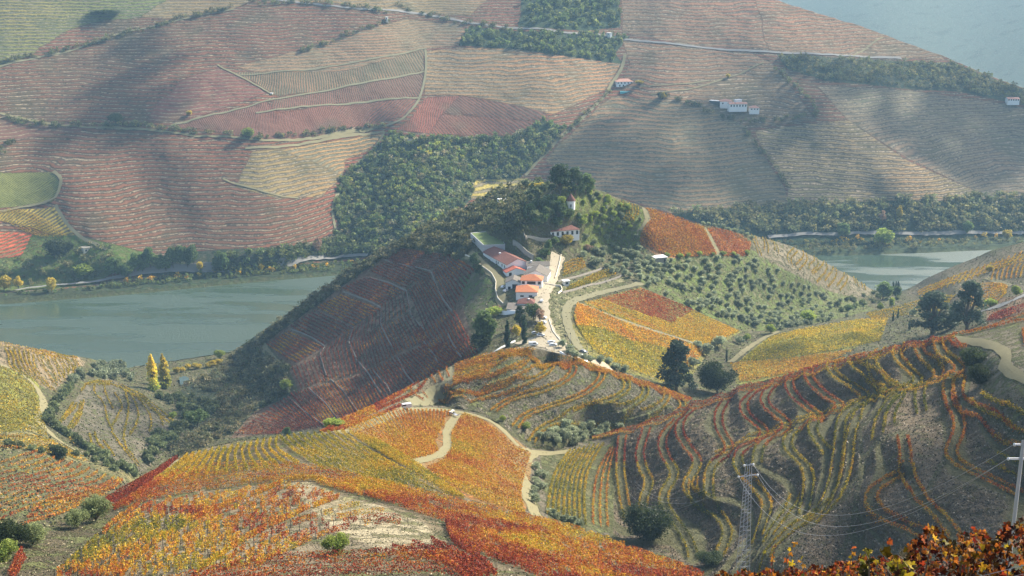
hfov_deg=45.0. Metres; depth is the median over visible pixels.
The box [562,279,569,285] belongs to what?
kiosk
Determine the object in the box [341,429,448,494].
vine row
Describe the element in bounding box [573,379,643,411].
vine row
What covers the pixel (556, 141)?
dirt track
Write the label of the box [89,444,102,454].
shrub
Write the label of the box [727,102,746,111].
hillside farm
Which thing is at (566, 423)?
olive tree
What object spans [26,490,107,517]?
vine row
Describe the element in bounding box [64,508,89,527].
olive tree
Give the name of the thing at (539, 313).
autumn tree
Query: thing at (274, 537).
vine row
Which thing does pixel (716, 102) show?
hillside shed
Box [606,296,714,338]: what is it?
vine row
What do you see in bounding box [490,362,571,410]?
vine row
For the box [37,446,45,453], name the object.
shrub
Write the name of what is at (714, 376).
oak tree
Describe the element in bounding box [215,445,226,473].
vine row
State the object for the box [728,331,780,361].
farm track
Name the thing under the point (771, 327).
broadleaf tree
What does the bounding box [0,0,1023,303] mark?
hillside
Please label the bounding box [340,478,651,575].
vine row
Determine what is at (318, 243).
autumn tree
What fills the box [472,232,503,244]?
lawn
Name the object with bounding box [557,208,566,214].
broadleaf tree
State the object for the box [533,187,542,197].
shrub
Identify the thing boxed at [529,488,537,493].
olive tree
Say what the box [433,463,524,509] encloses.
vine row
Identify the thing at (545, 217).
broadleaf tree
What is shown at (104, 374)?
shrub
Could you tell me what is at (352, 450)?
vine row
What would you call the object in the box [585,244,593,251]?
autumn tree
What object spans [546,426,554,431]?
olive tree
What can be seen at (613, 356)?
vine row
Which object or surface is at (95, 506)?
olive tree
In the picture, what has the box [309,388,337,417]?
retaining wall
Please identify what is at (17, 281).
autumn tree
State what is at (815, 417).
vine row
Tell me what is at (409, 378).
retaining wall
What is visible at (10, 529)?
oak tree
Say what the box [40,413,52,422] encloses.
shrub
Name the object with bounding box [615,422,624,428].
olive tree
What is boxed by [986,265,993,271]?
autumn tree
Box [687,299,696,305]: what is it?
olive tree
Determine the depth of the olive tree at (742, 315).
860.66 m
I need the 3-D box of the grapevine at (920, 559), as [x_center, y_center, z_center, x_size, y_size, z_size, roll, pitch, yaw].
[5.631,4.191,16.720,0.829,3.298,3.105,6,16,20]
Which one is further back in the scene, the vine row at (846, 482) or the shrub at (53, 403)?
the shrub at (53, 403)
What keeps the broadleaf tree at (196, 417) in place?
on the ground at (1000, 383)
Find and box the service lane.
[464,250,507,306]
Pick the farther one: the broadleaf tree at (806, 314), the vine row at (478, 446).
the broadleaf tree at (806, 314)
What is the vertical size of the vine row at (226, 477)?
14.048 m
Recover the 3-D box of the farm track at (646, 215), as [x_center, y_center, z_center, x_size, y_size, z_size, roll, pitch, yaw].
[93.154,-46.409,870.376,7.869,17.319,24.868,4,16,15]
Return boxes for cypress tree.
[503,320,510,347]
[521,315,527,343]
[522,201,526,224]
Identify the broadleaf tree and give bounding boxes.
[73,263,93,276]
[105,257,116,275]
[114,257,121,273]
[120,261,134,276]
[129,251,138,271]
[135,254,148,271]
[142,247,155,267]
[152,254,162,269]
[156,255,170,272]
[164,246,176,267]
[169,411,176,418]
[173,245,185,263]
[182,246,190,267]
[184,408,209,426]
[187,243,198,263]
[211,250,223,267]
[213,350,225,357]
[219,252,230,269]
[241,127,253,136]
[279,379,292,389]
[281,427,290,433]
[323,417,343,426]
[471,309,496,338]
[486,306,502,314]
[521,422,529,428]
[525,203,535,212]
[525,303,541,319]
[539,248,550,256]
[540,206,550,214]
[540,212,549,221]
[544,239,551,248]
[546,199,555,208]
[550,217,562,225]
[551,236,559,245]
[556,196,565,202]
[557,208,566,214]
[565,208,574,219]
[577,217,587,227]
[581,172,595,194]
[742,333,750,340]
[765,324,776,332]
[800,309,816,319]
[837,222,850,235]
[843,304,853,310]
[873,227,894,246]
[874,281,893,299]
[877,303,883,308]
[889,297,894,305]
[892,286,901,295]
[963,220,974,232]
[984,298,997,306]
[1011,285,1022,294]
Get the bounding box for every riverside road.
[16,252,368,289]
[767,230,1023,237]
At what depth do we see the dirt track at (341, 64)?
1578.03 m
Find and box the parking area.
[515,336,562,352]
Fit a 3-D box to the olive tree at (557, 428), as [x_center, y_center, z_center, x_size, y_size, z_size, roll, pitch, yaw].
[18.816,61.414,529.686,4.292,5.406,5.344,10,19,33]
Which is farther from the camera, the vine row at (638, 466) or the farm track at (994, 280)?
the farm track at (994, 280)
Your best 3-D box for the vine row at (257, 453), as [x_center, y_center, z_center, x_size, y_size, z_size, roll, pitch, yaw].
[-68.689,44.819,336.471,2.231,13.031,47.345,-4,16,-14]
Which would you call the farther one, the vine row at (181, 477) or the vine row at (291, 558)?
the vine row at (181, 477)
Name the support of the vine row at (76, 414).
on the ground at (1000, 383)
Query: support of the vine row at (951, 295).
on the ground at (1000, 383)
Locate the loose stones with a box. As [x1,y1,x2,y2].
[485,335,1023,575]
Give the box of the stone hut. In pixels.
[653,254,666,264]
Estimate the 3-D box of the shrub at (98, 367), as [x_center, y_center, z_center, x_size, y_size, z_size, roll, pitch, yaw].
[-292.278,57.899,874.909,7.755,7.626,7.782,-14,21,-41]
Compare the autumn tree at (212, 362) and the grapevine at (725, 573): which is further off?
the autumn tree at (212, 362)
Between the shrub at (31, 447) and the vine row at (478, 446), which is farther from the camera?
the shrub at (31, 447)
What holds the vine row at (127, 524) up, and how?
on the ground at (1000, 383)
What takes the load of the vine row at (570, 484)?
on the ground at (1000, 383)
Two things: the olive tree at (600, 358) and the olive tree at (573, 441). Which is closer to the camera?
the olive tree at (573, 441)
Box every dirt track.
[0,9,234,66]
[0,113,373,140]
[0,170,62,211]
[54,204,106,249]
[171,71,423,125]
[217,64,273,94]
[223,178,297,197]
[240,48,425,74]
[245,130,383,148]
[256,96,421,112]
[332,131,385,229]
[333,407,410,433]
[373,49,426,127]
[404,367,456,405]
[408,407,575,454]
[414,413,462,462]
[513,448,542,518]
[525,94,606,175]
[605,54,626,94]
[640,80,708,86]
[651,62,763,94]
[854,37,882,55]
[949,336,1023,383]
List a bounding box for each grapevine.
[697,569,747,575]
[740,567,788,575]
[783,564,833,575]
[826,553,874,575]
[856,546,919,575]
[870,553,923,575]
[876,555,901,575]
[898,523,957,575]
[947,528,998,575]
[989,515,1023,575]
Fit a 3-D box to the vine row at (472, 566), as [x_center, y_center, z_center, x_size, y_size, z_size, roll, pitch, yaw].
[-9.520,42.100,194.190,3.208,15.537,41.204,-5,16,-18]
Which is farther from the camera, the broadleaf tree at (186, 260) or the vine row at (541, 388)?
the broadleaf tree at (186, 260)
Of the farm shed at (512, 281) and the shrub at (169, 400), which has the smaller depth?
the farm shed at (512, 281)
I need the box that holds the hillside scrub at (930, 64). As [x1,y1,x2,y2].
[779,52,1023,103]
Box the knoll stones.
[445,333,951,448]
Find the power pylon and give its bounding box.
[736,463,758,573]
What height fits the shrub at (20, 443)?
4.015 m
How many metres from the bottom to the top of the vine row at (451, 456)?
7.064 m
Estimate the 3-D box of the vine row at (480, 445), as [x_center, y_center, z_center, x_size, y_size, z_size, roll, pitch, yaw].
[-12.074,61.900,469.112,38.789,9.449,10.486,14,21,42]
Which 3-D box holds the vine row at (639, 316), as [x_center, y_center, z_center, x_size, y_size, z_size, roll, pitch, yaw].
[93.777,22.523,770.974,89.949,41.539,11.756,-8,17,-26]
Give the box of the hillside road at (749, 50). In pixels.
[279,0,901,58]
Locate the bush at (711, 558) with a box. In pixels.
[695,550,723,564]
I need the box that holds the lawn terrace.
[470,231,504,252]
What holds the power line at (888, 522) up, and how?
attached to the power pylon
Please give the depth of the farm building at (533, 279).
748.59 m
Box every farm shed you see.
[505,274,520,288]
[506,302,525,310]
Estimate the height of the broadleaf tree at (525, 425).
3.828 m
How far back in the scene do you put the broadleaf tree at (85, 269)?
1212.36 m
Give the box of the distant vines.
[0,200,1023,507]
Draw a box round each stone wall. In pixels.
[465,254,503,303]
[499,311,514,314]
[513,240,533,259]
[525,235,550,241]
[544,282,561,293]
[558,267,604,281]
[562,274,622,292]
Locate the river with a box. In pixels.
[0,250,990,367]
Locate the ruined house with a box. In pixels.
[81,246,91,252]
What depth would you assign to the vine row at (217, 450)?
325.11 m
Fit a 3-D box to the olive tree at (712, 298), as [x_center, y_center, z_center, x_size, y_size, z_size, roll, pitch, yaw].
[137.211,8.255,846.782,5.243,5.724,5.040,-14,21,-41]
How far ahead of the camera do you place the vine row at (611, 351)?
682.18 m
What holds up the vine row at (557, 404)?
on the ground at (1000, 383)
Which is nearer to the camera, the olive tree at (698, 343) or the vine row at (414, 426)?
the vine row at (414, 426)
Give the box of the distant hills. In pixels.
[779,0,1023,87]
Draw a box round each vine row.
[0,460,72,484]
[0,463,81,487]
[0,466,89,495]
[0,469,97,500]
[0,473,106,506]
[0,477,113,512]
[0,477,122,519]
[7,545,22,575]
[11,552,26,575]
[20,502,85,523]
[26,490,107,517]
[31,484,114,511]
[39,477,122,502]
[54,500,139,574]
[56,497,155,575]
[59,401,73,421]
[65,495,170,575]
[67,400,81,447]
[71,399,84,429]
[77,494,187,575]
[80,379,173,419]
[80,491,202,575]
[85,381,164,417]
[87,489,219,575]
[93,382,113,430]
[96,488,230,575]
[99,382,168,422]
[102,485,250,575]
[104,462,169,512]
[105,455,177,497]
[106,456,175,500]
[108,457,173,501]
[109,482,266,575]
[110,459,172,503]
[112,475,329,507]
[113,475,318,509]
[117,475,337,505]
[118,479,282,574]
[120,472,347,504]
[122,390,138,462]
[125,470,356,500]
[128,468,365,495]
[129,393,139,435]
[129,481,290,575]
[133,466,375,492]
[138,462,385,488]
[139,460,393,488]
[141,482,299,575]
[151,486,307,575]
[154,452,187,477]
[163,487,316,573]
[165,451,194,477]
[167,542,447,575]
[173,488,324,573]
[174,450,200,477]
[184,490,332,571]
[185,449,207,477]
[190,549,455,575]
[195,448,213,475]
[197,492,339,570]
[205,446,220,475]
[210,501,359,569]
[213,554,461,575]
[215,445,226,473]
[224,507,384,568]
[225,444,232,473]
[234,442,239,471]
[240,513,399,564]
[241,441,247,470]
[247,440,257,468]
[250,559,471,575]
[254,439,268,467]
[255,517,408,565]
[261,438,278,466]
[268,436,288,465]
[273,564,479,575]
[274,434,298,463]
[279,435,325,468]
[286,434,337,472]
[293,433,352,474]
[299,432,365,477]
[307,432,379,478]
[313,431,393,481]
[315,477,608,575]
[318,479,601,575]
[319,390,399,431]
[319,477,613,575]
[320,430,407,485]
[323,478,620,575]
[324,382,416,431]
[326,403,400,431]
[326,430,420,486]
[327,478,626,575]
[333,378,427,430]
[333,478,638,575]
[334,429,434,492]
[334,479,632,575]
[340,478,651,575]
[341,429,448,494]
[344,478,656,575]
[348,428,453,495]
[350,480,664,575]
[352,478,669,575]
[354,477,675,575]
[355,419,372,436]
[355,482,645,575]
[356,431,455,495]
[359,419,386,443]
[361,432,458,496]
[362,476,688,575]
[362,477,682,575]
[364,418,397,450]
[365,415,404,456]
[367,434,461,498]
[369,414,406,454]
[369,477,700,575]
[372,548,469,575]
[373,437,463,497]
[374,414,409,455]
[375,477,703,575]
[377,412,412,457]
[379,480,694,575]
[381,412,414,458]
[385,412,417,457]
[388,410,418,456]
[391,543,477,575]
[392,409,421,457]
[395,408,423,455]
[398,408,424,456]
[402,408,426,455]
[406,408,426,455]
[410,408,428,453]
[412,539,484,575]
[413,409,429,454]
[417,409,430,453]
[421,408,432,454]
[425,408,432,453]
[426,465,524,515]
[429,409,434,452]
[429,464,525,512]
[430,535,491,575]
[431,463,525,512]
[432,409,436,452]
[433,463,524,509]
[434,408,438,450]
[436,463,522,507]
[437,461,523,505]
[438,359,555,403]
[438,459,521,503]
[441,460,522,502]
[442,360,540,400]
[443,459,521,500]
[444,361,549,394]
[444,455,521,498]
[444,458,522,499]
[444,519,592,575]
[445,347,535,387]
[445,517,584,575]
[445,518,552,575]
[445,518,558,575]
[445,519,566,575]
[446,452,520,494]
[446,454,521,496]
[448,451,521,492]
[448,519,573,575]
[449,450,520,491]
[449,519,580,575]
[449,532,497,575]
[450,434,522,483]
[450,438,521,482]
[450,447,521,489]
[450,449,521,491]
[451,430,524,476]
[451,432,523,481]
[451,439,521,484]
[451,443,521,485]
[452,427,524,474]
[452,429,523,475]
[452,445,522,487]
[453,432,523,477]
[454,347,687,401]
[454,347,691,399]
[454,349,690,399]
[454,426,523,471]
[455,347,686,397]
[455,347,690,397]
[455,350,688,400]
[455,424,525,470]
[455,426,525,471]
[456,349,689,398]
[456,421,526,466]
[456,424,525,467]
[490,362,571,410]
[495,363,577,411]
[511,367,600,426]
[518,366,605,427]
[527,375,625,441]
[533,374,631,442]
[545,448,570,513]
[551,447,575,507]
[556,447,580,515]
[562,445,585,515]
[567,444,589,515]
[572,443,594,515]
[573,314,658,367]
[573,316,660,374]
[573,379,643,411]
[574,315,658,372]
[575,313,667,369]
[575,315,657,368]
[575,316,657,374]
[575,319,660,376]
[576,321,664,381]
[577,317,657,370]
[577,442,599,519]
[578,381,649,430]
[582,442,603,523]
[585,301,703,343]
[589,301,705,342]
[591,301,711,344]
[591,447,610,523]
[592,332,954,436]
[592,332,954,438]
[592,335,954,439]
[593,299,711,342]
[596,299,709,341]
[598,446,612,526]
[599,298,711,340]
[602,297,712,339]
[605,446,614,525]
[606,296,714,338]
[615,436,624,517]
[623,434,630,512]
[634,427,645,507]
[642,426,653,505]
[656,418,689,557]
[664,417,698,553]
[673,408,723,551]
[681,408,733,555]
[702,398,725,506]
[712,399,734,494]
[714,370,963,452]
[715,374,962,455]
[731,386,763,542]
[740,387,772,533]
[741,339,879,360]
[742,338,879,359]
[744,336,879,357]
[746,335,881,355]
[746,335,881,356]
[750,380,782,462]
[757,359,861,572]
[760,379,791,462]
[762,493,791,543]
[769,357,870,557]
[772,491,799,534]
[781,371,816,512]
[790,369,823,511]
[803,366,835,454]
[804,423,850,525]
[810,364,844,449]
[814,422,858,524]
[846,354,885,392]
[855,351,894,387]
[863,460,918,536]
[865,348,891,392]
[866,294,955,314]
[870,345,914,440]
[874,346,901,388]
[875,473,930,528]
[881,341,923,432]
[883,392,897,425]
[893,392,906,425]
[896,434,950,537]
[906,434,961,533]
[913,341,934,380]
[921,341,944,377]
[932,338,1014,494]
[940,336,1023,492]
[950,378,1020,447]
[961,376,1023,432]
[970,397,1021,430]
[980,391,1023,414]
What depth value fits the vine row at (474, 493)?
380.68 m
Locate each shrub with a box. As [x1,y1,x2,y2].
[0,538,18,562]
[2,438,15,446]
[16,441,24,448]
[27,444,36,449]
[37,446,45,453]
[40,409,54,416]
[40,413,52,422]
[44,414,56,423]
[48,400,59,406]
[49,395,60,402]
[49,419,60,428]
[53,406,58,412]
[57,387,69,395]
[57,392,65,400]
[57,425,65,433]
[61,427,72,437]
[63,384,71,392]
[66,375,74,381]
[68,449,79,456]
[71,373,81,382]
[71,434,85,446]
[75,367,83,373]
[79,372,85,379]
[83,440,93,448]
[83,451,89,456]
[87,368,97,376]
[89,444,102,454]
[90,361,99,367]
[90,455,99,461]
[95,364,104,370]
[97,453,106,460]
[101,370,107,379]
[101,448,110,460]
[102,459,110,466]
[106,361,114,369]
[106,456,115,465]
[108,368,117,375]
[108,372,118,379]
[109,464,118,471]
[113,359,122,363]
[117,458,127,467]
[119,360,126,366]
[119,461,136,472]
[121,371,127,377]
[127,374,133,380]
[130,470,137,476]
[141,448,153,456]
[142,454,155,464]
[145,434,159,441]
[146,445,158,453]
[147,437,155,445]
[150,427,162,434]
[152,438,167,449]
[152,447,161,455]
[154,391,163,398]
[162,431,171,439]
[164,393,173,399]
[166,397,173,403]
[167,433,179,441]
[170,420,184,429]
[173,427,182,434]
[176,392,183,400]
[176,401,186,410]
[180,397,187,402]
[181,409,188,418]
[181,419,188,428]
[184,402,194,410]
[193,404,201,409]
[196,396,203,403]
[202,396,211,404]
[203,404,209,411]
[210,404,221,412]
[320,531,349,555]
[520,178,530,187]
[526,193,533,199]
[528,210,539,217]
[530,197,540,203]
[531,210,542,218]
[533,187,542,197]
[534,176,543,182]
[537,183,546,191]
[538,200,545,208]
[540,194,550,201]
[546,508,557,515]
[550,194,558,200]
[552,512,560,518]
[560,514,568,521]
[566,516,577,523]
[574,518,583,526]
[635,244,642,250]
[777,324,784,329]
[833,300,840,306]
[858,299,866,305]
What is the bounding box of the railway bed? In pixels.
[134,349,234,366]
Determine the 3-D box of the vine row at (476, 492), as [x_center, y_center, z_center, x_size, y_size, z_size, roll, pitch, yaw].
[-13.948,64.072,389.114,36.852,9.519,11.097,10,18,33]
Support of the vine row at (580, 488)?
on the ground at (1000, 383)
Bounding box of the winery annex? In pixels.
[503,265,525,275]
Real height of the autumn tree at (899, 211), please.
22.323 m
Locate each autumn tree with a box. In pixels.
[0,274,11,290]
[12,276,23,288]
[45,277,55,291]
[172,367,179,372]
[191,363,197,368]
[196,262,203,268]
[208,360,216,365]
[312,237,321,251]
[511,324,520,336]
[534,321,546,332]
[535,307,544,320]
[560,234,573,245]
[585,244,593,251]
[878,210,885,223]
[896,205,902,217]
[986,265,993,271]
[1002,229,1012,237]
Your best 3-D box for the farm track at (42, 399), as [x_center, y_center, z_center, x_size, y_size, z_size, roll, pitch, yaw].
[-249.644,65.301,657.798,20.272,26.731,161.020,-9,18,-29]
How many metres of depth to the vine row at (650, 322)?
760.43 m
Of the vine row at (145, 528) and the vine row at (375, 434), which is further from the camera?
the vine row at (375, 434)
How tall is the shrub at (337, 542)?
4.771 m
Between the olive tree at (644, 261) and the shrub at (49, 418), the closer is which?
the shrub at (49, 418)
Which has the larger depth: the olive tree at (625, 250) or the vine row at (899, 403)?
the olive tree at (625, 250)
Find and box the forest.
[322,0,627,253]
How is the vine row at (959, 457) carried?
on the ground at (1000, 383)
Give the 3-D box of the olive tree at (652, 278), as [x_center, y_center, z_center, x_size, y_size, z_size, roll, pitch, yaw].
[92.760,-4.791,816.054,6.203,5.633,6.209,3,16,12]
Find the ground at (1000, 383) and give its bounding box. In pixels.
[0,183,1023,575]
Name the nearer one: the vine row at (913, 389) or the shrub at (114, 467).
the vine row at (913, 389)
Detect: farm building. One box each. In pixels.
[515,284,538,299]
[516,298,534,304]
[520,274,543,287]
[523,264,550,281]
[526,260,549,268]
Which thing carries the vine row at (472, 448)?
on the ground at (1000, 383)
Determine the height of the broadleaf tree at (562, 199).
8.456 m
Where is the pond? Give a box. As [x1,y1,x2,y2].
[179,376,188,384]
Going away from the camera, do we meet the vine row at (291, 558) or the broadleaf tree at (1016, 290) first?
the vine row at (291, 558)
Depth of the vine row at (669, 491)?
454.23 m
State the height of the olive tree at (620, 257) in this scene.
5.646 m
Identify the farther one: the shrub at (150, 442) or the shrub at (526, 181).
the shrub at (526, 181)
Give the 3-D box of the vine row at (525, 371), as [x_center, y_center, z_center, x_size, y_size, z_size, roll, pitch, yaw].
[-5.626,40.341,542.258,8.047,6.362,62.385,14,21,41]
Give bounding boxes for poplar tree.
[146,354,160,391]
[157,353,171,388]
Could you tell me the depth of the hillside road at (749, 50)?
1691.91 m
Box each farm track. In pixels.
[0,364,80,452]
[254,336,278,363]
[561,281,644,362]
[580,303,694,343]
[636,207,649,237]
[703,227,722,256]
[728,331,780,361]
[981,294,1023,311]
[984,276,1013,286]
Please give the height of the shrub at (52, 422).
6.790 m
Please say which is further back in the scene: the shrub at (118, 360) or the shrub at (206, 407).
the shrub at (118, 360)
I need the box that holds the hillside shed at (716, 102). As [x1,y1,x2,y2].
[709,100,719,105]
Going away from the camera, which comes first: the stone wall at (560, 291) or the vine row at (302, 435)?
the vine row at (302, 435)
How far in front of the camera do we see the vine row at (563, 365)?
571.20 m
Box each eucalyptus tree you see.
[656,339,697,391]
[908,290,960,334]
[948,280,988,330]
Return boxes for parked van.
[401,402,411,407]
[528,341,537,345]
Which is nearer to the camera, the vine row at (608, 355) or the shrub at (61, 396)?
the vine row at (608, 355)
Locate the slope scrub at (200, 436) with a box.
[166,180,528,455]
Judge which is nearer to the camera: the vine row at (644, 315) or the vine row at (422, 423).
the vine row at (422, 423)
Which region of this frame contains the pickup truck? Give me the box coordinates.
[449,410,458,415]
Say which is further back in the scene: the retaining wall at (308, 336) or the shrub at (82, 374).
the retaining wall at (308, 336)
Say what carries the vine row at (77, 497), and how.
on the ground at (1000, 383)
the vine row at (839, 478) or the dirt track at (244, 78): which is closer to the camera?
the vine row at (839, 478)
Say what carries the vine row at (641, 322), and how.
on the ground at (1000, 383)
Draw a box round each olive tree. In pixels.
[20,521,48,544]
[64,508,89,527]
[79,493,113,522]
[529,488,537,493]
[529,492,540,502]
[531,461,540,469]
[534,470,541,476]
[535,481,544,490]
[536,431,542,438]
[540,471,549,477]
[541,431,551,439]
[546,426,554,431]
[552,426,560,432]
[554,436,561,443]
[557,339,566,346]
[558,428,566,434]
[561,418,571,428]
[561,430,572,440]
[565,344,574,348]
[565,348,574,354]
[568,425,578,431]
[569,350,580,357]
[569,436,578,445]
[578,433,586,439]
[579,421,584,429]
[580,250,586,257]
[585,420,595,429]
[586,355,595,361]
[588,257,601,267]
[589,432,601,437]
[591,427,601,434]
[592,245,600,251]
[596,355,604,362]
[599,245,607,250]
[603,421,610,427]
[603,426,610,432]
[605,357,612,363]
[610,253,619,258]
[610,259,617,264]
[611,362,618,368]
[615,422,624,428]
[616,254,624,260]
[621,248,629,253]
[621,269,628,274]
[621,365,629,372]
[622,261,630,267]
[628,249,635,254]
[633,257,641,261]
[634,264,642,268]
[636,273,645,280]
[641,259,649,265]
[644,254,652,259]
[645,279,651,287]
[648,276,656,281]
[661,267,669,271]
[674,272,681,277]
[682,263,689,269]
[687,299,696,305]
[687,356,700,367]
[694,340,702,347]
[696,297,703,303]
[696,303,705,309]
[698,269,705,274]
[699,342,713,355]
[709,296,716,302]
[711,335,727,346]
[730,312,736,317]
[734,336,745,342]
[737,313,744,318]
[740,286,746,291]
[744,296,752,302]
[751,319,759,325]
[909,309,917,314]
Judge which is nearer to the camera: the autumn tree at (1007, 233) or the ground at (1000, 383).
the ground at (1000, 383)
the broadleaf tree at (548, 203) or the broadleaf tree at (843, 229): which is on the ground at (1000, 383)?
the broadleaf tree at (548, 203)
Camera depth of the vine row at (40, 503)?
441.72 m
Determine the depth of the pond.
930.38 m
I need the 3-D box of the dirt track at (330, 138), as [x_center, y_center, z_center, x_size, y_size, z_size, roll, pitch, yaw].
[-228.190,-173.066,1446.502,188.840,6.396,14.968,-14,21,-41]
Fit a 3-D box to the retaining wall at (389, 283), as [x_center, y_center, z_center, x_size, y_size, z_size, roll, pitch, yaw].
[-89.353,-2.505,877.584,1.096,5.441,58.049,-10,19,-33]
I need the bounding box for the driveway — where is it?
[534,252,612,370]
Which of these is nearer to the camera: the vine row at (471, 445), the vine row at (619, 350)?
the vine row at (471, 445)
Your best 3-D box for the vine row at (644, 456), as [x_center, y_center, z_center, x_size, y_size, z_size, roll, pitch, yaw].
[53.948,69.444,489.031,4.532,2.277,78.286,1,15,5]
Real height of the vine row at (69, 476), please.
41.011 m
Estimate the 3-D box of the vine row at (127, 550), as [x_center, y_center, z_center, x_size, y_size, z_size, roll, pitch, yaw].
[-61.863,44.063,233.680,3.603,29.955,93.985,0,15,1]
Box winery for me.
[483,246,526,268]
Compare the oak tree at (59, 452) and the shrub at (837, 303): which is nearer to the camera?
the oak tree at (59, 452)
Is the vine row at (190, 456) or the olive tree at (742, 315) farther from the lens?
the olive tree at (742, 315)
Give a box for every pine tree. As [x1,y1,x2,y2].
[469,252,480,269]
[475,264,483,274]
[514,306,527,325]
[546,163,573,193]
[554,201,564,219]
[566,166,585,195]
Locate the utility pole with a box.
[1007,440,1023,571]
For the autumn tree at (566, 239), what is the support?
on the ground at (1000, 383)
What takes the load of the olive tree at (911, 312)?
on the ground at (1000, 383)
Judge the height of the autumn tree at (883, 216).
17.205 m
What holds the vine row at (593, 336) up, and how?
on the ground at (1000, 383)
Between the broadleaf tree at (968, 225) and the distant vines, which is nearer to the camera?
the distant vines
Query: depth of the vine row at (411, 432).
451.47 m
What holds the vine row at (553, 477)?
on the ground at (1000, 383)
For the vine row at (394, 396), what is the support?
on the ground at (1000, 383)
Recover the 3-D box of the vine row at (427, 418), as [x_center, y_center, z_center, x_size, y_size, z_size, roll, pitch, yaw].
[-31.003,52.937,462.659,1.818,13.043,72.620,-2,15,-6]
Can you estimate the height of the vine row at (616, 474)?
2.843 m
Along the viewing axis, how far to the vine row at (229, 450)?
328.58 m
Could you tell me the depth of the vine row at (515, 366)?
539.33 m
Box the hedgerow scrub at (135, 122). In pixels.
[0,0,819,188]
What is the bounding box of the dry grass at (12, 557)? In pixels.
[0,433,676,575]
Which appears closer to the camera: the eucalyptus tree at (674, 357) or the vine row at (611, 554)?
the vine row at (611, 554)
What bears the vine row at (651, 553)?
on the ground at (1000, 383)
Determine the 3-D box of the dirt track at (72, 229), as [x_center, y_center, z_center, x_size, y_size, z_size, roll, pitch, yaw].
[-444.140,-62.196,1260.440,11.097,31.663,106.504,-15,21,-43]
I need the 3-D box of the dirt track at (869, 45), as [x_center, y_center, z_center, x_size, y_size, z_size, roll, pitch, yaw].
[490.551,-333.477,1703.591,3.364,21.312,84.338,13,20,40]
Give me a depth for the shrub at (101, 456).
582.26 m
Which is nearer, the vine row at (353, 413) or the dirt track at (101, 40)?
the vine row at (353, 413)
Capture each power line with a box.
[741,459,1006,535]
[753,445,1012,514]
[760,460,1004,526]
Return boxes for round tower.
[566,194,575,209]
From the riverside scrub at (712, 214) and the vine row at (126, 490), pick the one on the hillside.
the riverside scrub at (712, 214)
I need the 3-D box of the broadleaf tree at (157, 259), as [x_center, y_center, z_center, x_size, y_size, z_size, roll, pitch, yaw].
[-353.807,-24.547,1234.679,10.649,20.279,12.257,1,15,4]
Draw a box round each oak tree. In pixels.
[0,518,32,544]
[41,238,66,257]
[49,444,67,459]
[64,241,73,250]
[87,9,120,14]
[106,113,124,122]
[469,334,492,349]
[619,500,676,541]
[694,359,738,392]
[958,346,987,367]
[966,363,990,385]
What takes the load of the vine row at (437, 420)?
on the ground at (1000, 383)
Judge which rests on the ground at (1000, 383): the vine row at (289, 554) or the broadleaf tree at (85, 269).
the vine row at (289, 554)
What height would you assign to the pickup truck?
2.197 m
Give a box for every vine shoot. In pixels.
[763,544,775,575]
[784,542,797,575]
[797,556,805,575]
[845,546,856,575]
[886,537,892,575]
[967,526,975,575]
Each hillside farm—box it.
[719,99,732,108]
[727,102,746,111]
[749,105,758,113]
[1005,97,1019,104]
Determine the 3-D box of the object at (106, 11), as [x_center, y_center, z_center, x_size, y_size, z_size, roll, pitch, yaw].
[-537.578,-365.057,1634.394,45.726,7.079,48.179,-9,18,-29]
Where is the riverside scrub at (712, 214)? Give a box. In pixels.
[0,189,1023,295]
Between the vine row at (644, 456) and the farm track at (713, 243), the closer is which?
the vine row at (644, 456)
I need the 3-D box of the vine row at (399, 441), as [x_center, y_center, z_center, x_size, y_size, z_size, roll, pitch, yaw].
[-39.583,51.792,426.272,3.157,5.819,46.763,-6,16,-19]
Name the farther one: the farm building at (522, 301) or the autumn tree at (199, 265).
the autumn tree at (199, 265)
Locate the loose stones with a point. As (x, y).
(840, 516)
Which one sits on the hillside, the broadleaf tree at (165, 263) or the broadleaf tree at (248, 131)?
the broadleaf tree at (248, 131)
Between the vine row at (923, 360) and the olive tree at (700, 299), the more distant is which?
the olive tree at (700, 299)
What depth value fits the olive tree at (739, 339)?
816.77 m
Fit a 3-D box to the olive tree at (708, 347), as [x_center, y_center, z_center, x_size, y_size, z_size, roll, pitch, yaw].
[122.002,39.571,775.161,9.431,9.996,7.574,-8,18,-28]
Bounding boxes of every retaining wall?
[288,398,324,426]
[291,328,324,345]
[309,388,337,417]
[330,379,358,412]
[343,291,381,308]
[356,359,380,392]
[366,277,405,290]
[374,371,391,393]
[380,308,391,346]
[385,259,430,270]
[397,356,413,383]
[406,290,423,329]
[430,271,452,310]
[447,333,461,356]
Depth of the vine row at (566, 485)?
472.91 m
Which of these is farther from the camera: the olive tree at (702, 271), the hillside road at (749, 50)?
the hillside road at (749, 50)
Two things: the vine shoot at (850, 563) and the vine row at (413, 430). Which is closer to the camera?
the vine shoot at (850, 563)
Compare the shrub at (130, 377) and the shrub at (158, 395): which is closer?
the shrub at (158, 395)
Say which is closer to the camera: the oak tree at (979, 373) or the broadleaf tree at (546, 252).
the oak tree at (979, 373)
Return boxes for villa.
[550,225,579,240]
[615,79,633,86]
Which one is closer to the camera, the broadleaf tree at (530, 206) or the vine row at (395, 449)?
the vine row at (395, 449)
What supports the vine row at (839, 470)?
on the ground at (1000, 383)
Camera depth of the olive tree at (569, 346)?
627.67 m

